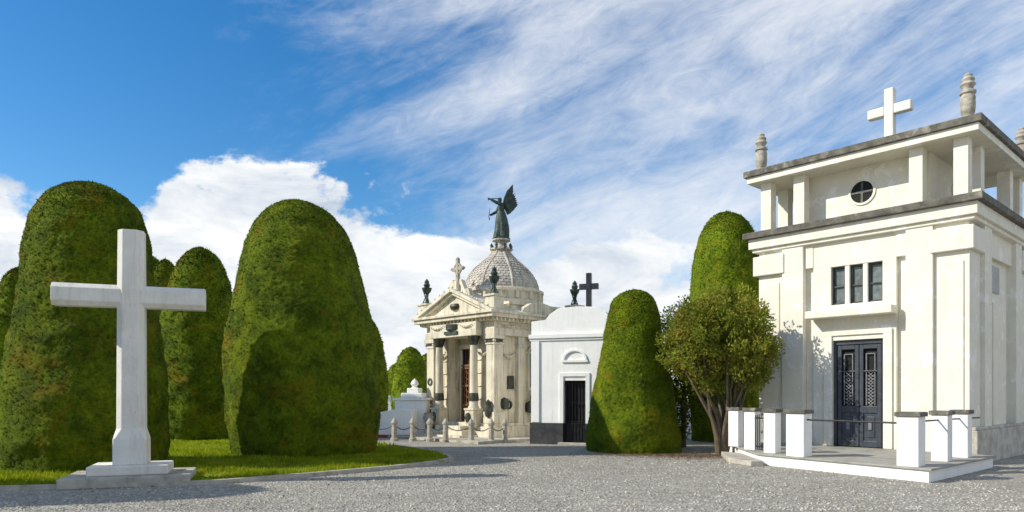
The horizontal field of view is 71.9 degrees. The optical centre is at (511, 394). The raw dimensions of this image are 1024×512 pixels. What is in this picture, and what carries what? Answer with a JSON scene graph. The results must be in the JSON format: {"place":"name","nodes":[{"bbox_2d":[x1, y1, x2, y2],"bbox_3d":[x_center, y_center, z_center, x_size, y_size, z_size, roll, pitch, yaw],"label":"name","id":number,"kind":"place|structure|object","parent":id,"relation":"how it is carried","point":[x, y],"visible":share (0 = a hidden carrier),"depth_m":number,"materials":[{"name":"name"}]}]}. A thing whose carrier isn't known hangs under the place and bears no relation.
{"place":"outdoors","nodes":[
{"label":"outdoors","id":0,"kind":"place"},
{"bbox_2d":[0,438,448,484],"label":"lawn","id":1,"kind":"structure","parent":0,"point":[261,464],"depth_m":17.30,"materials":[{"name":"plant"}]},
{"bbox_2d":[50,229,205,489],"bbox_3d":[-7.300,-0.710,13.550,2.600,4.820,1.560,0,0,-20],"label":"stone memorial cross","id":2,"kind":"object","parent":1,"relation":"on","point":[131,297],"visible":0.99,"depth_m":13.32,"materials":[{"name":"stone"}]},
{"bbox_2d":[388,396,390,410],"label":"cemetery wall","id":3,"kind":"structure","parent":0,"point":[389,403],"depth_m":48.00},
{"bbox_2d":[0,433,1023,511],"bbox_3d":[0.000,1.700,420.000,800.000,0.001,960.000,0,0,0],"label":"gravel ground","id":4,"kind":"structure","parent":0,"point":[1010,471],"depth_m":12.59,"materials":[{"name":"grey gravel"}]},
{"bbox_2d":[0,313,10,370],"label":"clipped cypress topiary","id":5,"kind":"object","parent":4,"relation":"on","point":[5,321],"visible":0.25,"depth_m":29.53,"materials":[{"name":"green plant"}]},
{"bbox_2d":[0,266,18,315],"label":"clipped cypress topiary","id":6,"kind":"object","parent":4,"relation":"on","point":[9,280],"visible":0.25,"depth_m":32.70,"materials":[{"name":"green plant"}]},
{"bbox_2d":[0,179,170,472],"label":"clipped cypress topiary","id":7,"kind":"object","parent":4,"relation":"on","point":[58,374],"visible":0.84,"depth_m":15.07,"materials":[{"name":"green plant"}]},
{"bbox_2d":[153,256,158,267],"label":"clipped cypress topiary","id":8,"kind":"object","parent":4,"relation":"on","point":[155,260],"visible":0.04,"depth_m":31.77,"materials":[{"name":"green plant"}]},
{"bbox_2d":[153,256,173,316],"bbox_3d":[-14.934,-2.113,30.472,2.321,7.749,2.214,0,0,0],"label":"clipped cypress topiary","id":9,"kind":"object","parent":4,"relation":"on","point":[162,269],"visible":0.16,"depth_m":30.04,"materials":[{"name":"green plant"}]},
{"bbox_2d":[159,246,231,440],"bbox_3d":[-11.622,-1.896,26.294,3.220,7.293,3.157,0,0,0],"label":"clipped cypress topiary","id":10,"kind":"object","parent":4,"relation":"on","point":[193,341],"visible":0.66,"depth_m":25.10,"materials":[{"name":"green plant"}]},
{"bbox_2d":[0,443,453,490],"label":"lawn kerb","id":11,"kind":"structure","parent":4,"relation":"on","point":[206,482],"depth_m":13.85,"materials":[{"name":"concrete"}]},
{"bbox_2d":[221,198,380,457],"bbox_3d":[-5.934,-1.916,20.127,4.422,7.332,4.360,0,0,0],"label":"clipped cypress topiary","id":12,"kind":"object","parent":4,"relation":"on","point":[300,374],"visible":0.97,"depth_m":18.43,"materials":[{"name":"green plant"}]},
{"bbox_2d":[372,319,390,411],"bbox_3d":[-6.287,-0.818,29.997,2.244,5.143,2.205,0,0,0],"label":"clipped cypress topiary","id":13,"kind":"object","parent":4,"relation":"on","point":[384,387],"visible":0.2,"depth_m":29.65,"materials":[{"name":"green plant"}]},
{"bbox_2d":[387,363,395,395],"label":"clipped cypress topiary","id":14,"kind":"object","parent":4,"relation":"on","point":[391,372],"visible":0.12,"depth_m":55.26,"materials":[{"name":"green plant"}]},
{"bbox_2d":[378,379,431,437],"bbox_3d":[-4.394,0.525,28.458,2.240,2.350,2.040,0,0,12],"label":"white tomb","id":15,"kind":"object","parent":4,"relation":"on","point":[413,402],"visible":0.69,"depth_m":27.99,"materials":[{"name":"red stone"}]},
{"bbox_2d":[390,346,426,409],"bbox_3d":[-5.759,-0.494,40.001,2.369,4.489,2.370,0,0,0],"label":"clipped cypress topiary","id":16,"kind":"object","parent":4,"relation":"on","point":[410,366],"visible":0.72,"depth_m":39.32,"materials":[{"name":"green plant"}]},
{"bbox_2d":[422,353,426,369],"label":"clipped cypress topiary","id":17,"kind":"object","parent":4,"relation":"on","point":[424,356],"visible":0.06,"depth_m":46.53,"materials":[{"name":"green plant"}]},
{"bbox_2d":[423,413,434,428],"bbox_3d":[-3.250,1.225,27.900,0.520,0.950,0.520,0,0,0],"label":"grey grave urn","id":18,"kind":"object","parent":4,"relation":"on","point":[427,416],"visible":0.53,"depth_m":27.71,"materials":[{"name":"stone"}]},
{"bbox_2d":[379,418,508,442],"bbox_3d":[-2.813,1.275,25.177,5.449,0.850,0.704,0,0,14],"label":"chain fence","id":19,"kind":"object","parent":4,"relation":"on","point":[445,423],"visible":0.88,"depth_m":24.92,"materials":[{"name":"stone"}]},
{"bbox_2d":[388,238,584,444],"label":"domed stone mausoleum","id":20,"kind":"structure","parent":4,"relation":"on","point":[482,317],"depth_m":27.09,"materials":[{"name":"stone"}]},
{"bbox_2d":[461,349,469,420],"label":"bronze doors","id":21,"kind":"structure","parent":20,"relation":"in","point":[463,366],"depth_m":28.14,"materials":[{"name":"black metal"}]},
{"bbox_2d":[464,349,469,406],"bbox_3d":[-1.553,-0.300,27.928,1.100,3.000,0.050,0,0,45],"label":"door panel","id":22,"kind":"structure","parent":20,"relation":"in","point":[464,349],"depth_m":28.16,"materials":[{"name":"black metal"}]},
{"bbox_2d":[488,185,517,238],"bbox_3d":[-0.432,-7.474,29.042,1.214,2.262,0.760,0,0,-15],"label":"angel statue","id":23,"kind":"object","parent":20,"relation":"on","point":[509,204],"visible":0.99,"depth_m":28.88,"materials":[{"name":"green metal"}]},
{"bbox_2d":[530,351,530,386],"bbox_3d":[0.847,-1.083,27.755,0.020,1.566,0.540,0,0,45],"label":"arched window","id":24,"kind":"structure","parent":20,"relation":"in","point":[530,351],"depth_m":27.62,"materials":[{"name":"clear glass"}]},
{"bbox_2d":[7,444,1014,509],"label":"fallen leaves","id":25,"kind":"object","parent":4,"relation":"on","point":[673,454],"visible":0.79,"depth_m":19.00,"materials":[{"name":"brown plant"}]},
{"bbox_2d":[529,273,607,445],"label":"white flat mausoleum","id":26,"kind":"structure","parent":4,"relation":"on","point":[566,345],"depth_m":23.94,"materials":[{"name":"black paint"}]},
{"bbox_2d":[585,288,681,453],"bbox_3d":[3.643,-0.742,21.339,2.901,4.983,3.007,0,0,0],"label":"clipped cypress topiary","id":27,"kind":"object","parent":4,"relation":"on","point":[633,408],"visible":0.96,"depth_m":20.45,"materials":[{"name":"green plant"}]},
{"bbox_2d":[659,294,716,446],"bbox_3d":[5.434,-0.753,22.645,2.478,4.982,1.991,0,0,0],"label":"dark shrub","id":28,"kind":"object","parent":4,"relation":"on","point":[684,403],"visible":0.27,"depth_m":22.32,"materials":[{"name":"green plant"}]},
{"bbox_2d":[654,280,785,455],"bbox_3d":[5.788,-0.703,19.707,3.618,4.899,2.771,0,0,0],"label":"multi stem shrub tree","id":29,"kind":"object","parent":4,"relation":"on","point":[707,323],"visible":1,"depth_m":19.26,"materials":[{"name":"green plant"}]},
{"bbox_2d":[689,210,758,441],"bbox_3d":[7.852,-2.515,25.763,2.866,8.531,2.864,0,0,0],"label":"clipped cypress topiary","id":30,"kind":"object","parent":4,"relation":"on","point":[723,254],"visible":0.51,"depth_m":24.84,"materials":[{"name":"green plant"}]},
{"bbox_2d":[725,377,747,420],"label":"clipped cypress topiary","id":31,"kind":"object","parent":4,"relation":"on","point":[745,400],"visible":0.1,"depth_m":21.52,"materials":[{"name":"green plant"}]},
{"bbox_2d":[721,407,996,482],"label":"mausoleum terrace","id":32,"kind":"structure","parent":4,"relation":"on","point":[949,455],"depth_m":15.84,"materials":[{"name":"stone"}]},
{"bbox_2d":[742,72,1023,460],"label":"cream family mausoleum","id":33,"kind":"structure","parent":4,"relation":"on","point":[888,269],"depth_m":18.78,"materials":[{"name":"paint"}]},
{"bbox_2d":[832,261,882,304],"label":"window frames","id":34,"kind":"structure","parent":33,"relation":"in","point":[881,262],"depth_m":19.07,"materials":[{"name":"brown metal"}]},
{"bbox_2d":[834,338,882,448],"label":"door leaves","id":35,"kind":"structure","parent":33,"relation":"in","point":[858,434],"depth_m":19.02,"materials":[{"name":"grey metal"}]},
{"bbox_2d":[835,264,998,303],"bbox_3d":[11.050,-2.975,19.326,2.840,1.050,3.230,0,0,-42],"label":"window glass","id":36,"kind":"structure","parent":33,"relation":"in","point":[877,268],"depth_m":19.03,"materials":[{"name":"glass"}]},
{"bbox_2d":[0,0,1023,385],"label":"sky","id":37,"kind":"structure","parent":0,"point":[618,129],"materials":[{"name":"blue"}]},
{"bbox_2d":[677,402,691,432],"bbox_3d":[8.800,-0.022,32.200,2.700,3.443,2.400,0,0,0],"label":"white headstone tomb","id":38,"kind":"object","parent":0,"point":[687,430],"depth_m":31.00,"materials":[{"name":"grey stone"}]}
]}

